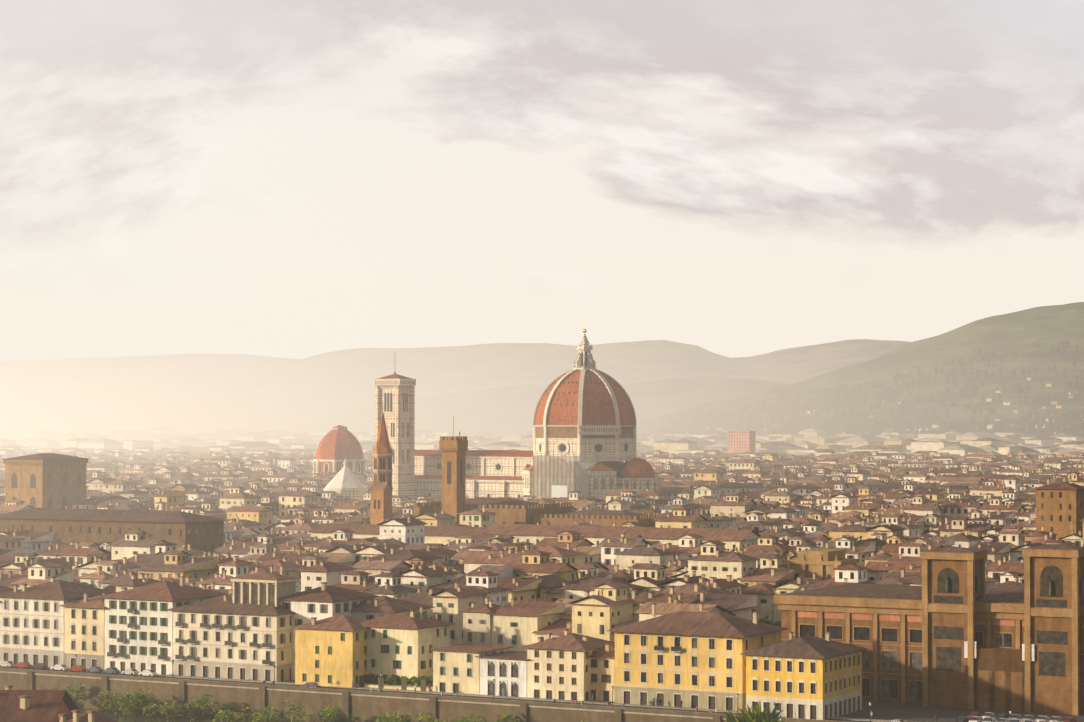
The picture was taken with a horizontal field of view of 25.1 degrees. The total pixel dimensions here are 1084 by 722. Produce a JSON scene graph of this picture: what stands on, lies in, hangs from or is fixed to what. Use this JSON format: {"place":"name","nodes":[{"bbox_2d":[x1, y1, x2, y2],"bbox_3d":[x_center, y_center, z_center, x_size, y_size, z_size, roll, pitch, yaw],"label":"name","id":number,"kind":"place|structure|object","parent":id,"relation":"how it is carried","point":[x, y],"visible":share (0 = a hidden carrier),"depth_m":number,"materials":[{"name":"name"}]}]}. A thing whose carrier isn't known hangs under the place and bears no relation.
{"place":"outdoors","nodes":[
{"label":"outdoors","id":0,"kind":"place"},
{"bbox_2d":[0,354,300,382],"bbox_3d":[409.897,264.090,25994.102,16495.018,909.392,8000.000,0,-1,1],"label":"mountain","id":1,"kind":"structure","parent":0,"point":[61,369],"depth_m":29303.18,"materials":[{"name":"paint"}]},
{"bbox_2d":[72,708,247,721],"bbox_3d":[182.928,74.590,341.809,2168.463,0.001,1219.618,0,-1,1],"label":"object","id":2,"kind":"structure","parent":0,"point":[120,717],"depth_m":540.79,"materials":[{"name":"plant"}]},
{"bbox_2d":[0,666,909,721],"bbox_3d":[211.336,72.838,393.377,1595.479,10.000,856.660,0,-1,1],"label":"embankment wall","id":3,"kind":"structure","parent":0,"point":[365,704],"depth_m":527.80,"materials":[{"name":"stone"}]},
{"bbox_2d":[0,339,910,429],"bbox_3d":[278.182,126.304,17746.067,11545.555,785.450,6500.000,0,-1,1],"label":"mountain","id":4,"kind":"structure","parent":0,"point":[318,387],"depth_m":19435.47,"materials":[{"name":"paint"}]},
{"bbox_2d":[374,325,659,501],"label":"cathedral","id":5,"kind":"structure","parent":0,"point":[584,420],"depth_m":1383.42,"materials":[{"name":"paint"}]},
{"bbox_2d":[271,377,786,432],"bbox_3d":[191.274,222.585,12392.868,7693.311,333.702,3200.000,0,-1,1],"label":"mountain","id":6,"kind":"structure","parent":0,"point":[502,410],"depth_m":13057.52,"materials":[{"name":"paint"}]},
{"bbox_2d":[0,430,1083,721],"bbox_3d":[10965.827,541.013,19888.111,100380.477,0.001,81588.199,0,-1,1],"label":"ground","id":7,"kind":"structure","parent":0,"point":[904,712],"depth_m":495.30,"materials":[{"name":"paint"}]},
{"bbox_2d":[0,573,867,719],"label":"riverfront buildings","id":8,"kind":"structure","parent":7,"relation":"on","point":[256,626],"depth_m":540.83,"materials":[{"name":"paint"}]},
{"bbox_2d":[0,654,1076,721],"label":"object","id":9,"kind":"object","parent":7,"relation":"on","point":[974,716],"visible":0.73,"depth_m":502.58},
{"bbox_2d":[0,450,1083,514],"bbox_3d":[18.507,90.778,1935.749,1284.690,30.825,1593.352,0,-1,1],"label":"city buildings","id":10,"kind":"structure","parent":7,"relation":"on","point":[814,482],"depth_m":1654.81,"materials":[{"name":"paint"}]},
{"bbox_2d":[0,486,1083,651],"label":"city","id":11,"kind":"object","parent":7,"relation":"on","point":[491,590],"visible":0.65,"depth_m":707.56,"materials":[{"name":"paint"}]},
{"bbox_2d":[0,412,1083,581],"bbox_3d":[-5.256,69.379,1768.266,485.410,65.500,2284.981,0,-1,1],"label":"buildings","id":12,"kind":"structure","parent":7,"relation":"on","point":[48,487],"depth_m":915.52,"materials":[{"name":"paint"}]},
{"bbox_2d":[0,427,1083,457],"bbox_3d":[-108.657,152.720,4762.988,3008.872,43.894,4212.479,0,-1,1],"label":"city","id":13,"kind":"object","parent":7,"relation":"on","point":[707,442],"visible":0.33,"depth_m":3660.02,"materials":[{"name":"paint"}]},
{"bbox_2d":[77,450,1056,686],"bbox_3d":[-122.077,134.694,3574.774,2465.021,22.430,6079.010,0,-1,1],"label":"city trees","id":14,"kind":"object","parent":7,"relation":"on","point":[396,679],"visible":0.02,"depth_m":541.04,"materials":[{"name":"plant"}]},
{"bbox_2d":[774,544,1083,715],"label":"library building","id":15,"kind":"structure","parent":7,"relation":"on","point":[952,631],"depth_m":501.60,"materials":[{"name":"paint"}]},
{"bbox_2d":[0,0,1083,360],"label":"sky","id":16,"kind":"structure","parent":0,"point":[291,179],"materials":[{"name":"white"}]},
{"bbox_2d":[636,302,1083,433],"bbox_3d":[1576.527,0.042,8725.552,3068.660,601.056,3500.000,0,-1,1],"label":"hill","id":17,"kind":"structure","parent":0,"point":[1007,337],"depth_m":9556.73,"materials":[{"name":"plant"}]},
{"bbox_2d":[657,339,1083,437],"bbox_3d":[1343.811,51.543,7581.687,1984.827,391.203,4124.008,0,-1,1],"label":"hill trees","id":18,"kind":"object","parent":17,"relation":"on","point":[855,425],"visible":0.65,"depth_m":8089.24,"materials":[{"name":"plant"}]},
{"bbox_2d":[677,377,1083,435],"bbox_3d":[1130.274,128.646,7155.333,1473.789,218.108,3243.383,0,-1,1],"label":"hillside houses","id":19,"kind":"structure","parent":17,"relation":"on","point":[989,426],"depth_m":7819.57,"materials":[{"name":"paint"}]},
{"bbox_2d":[765,422,1078,435],"bbox_3d":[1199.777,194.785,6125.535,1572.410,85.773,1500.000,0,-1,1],"label":"buildings","id":20,"kind":"structure","parent":0,"point":[841,430],"depth_m":6702.04,"materials":[{"name":"paint"}]},
{"bbox_3d":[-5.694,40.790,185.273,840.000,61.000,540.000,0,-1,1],"label":"hillside terrain","id":21,"kind":"structure","parent":0,"visible":0},
{"bbox_2d":[0,685,118,721],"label":"houses","id":22,"kind":"structure","parent":21,"relation":"on","point":[38,706],"depth_m":300.09,"materials":[{"name":"paint"}]},
{"bbox_2d":[48,681,582,721],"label":"slope trees","id":23,"kind":"object","parent":21,"relation":"on","point":[133,704],"visible":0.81,"depth_m":536.11,"materials":[{"name":"plant"}]},
{"bbox_2d":[724,701,786,721],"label":"palm trees","id":24,"kind":"object","parent":21,"relation":"on","point":[757,715],"visible":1,"depth_m":63.82,"materials":[{"name":"plant"}]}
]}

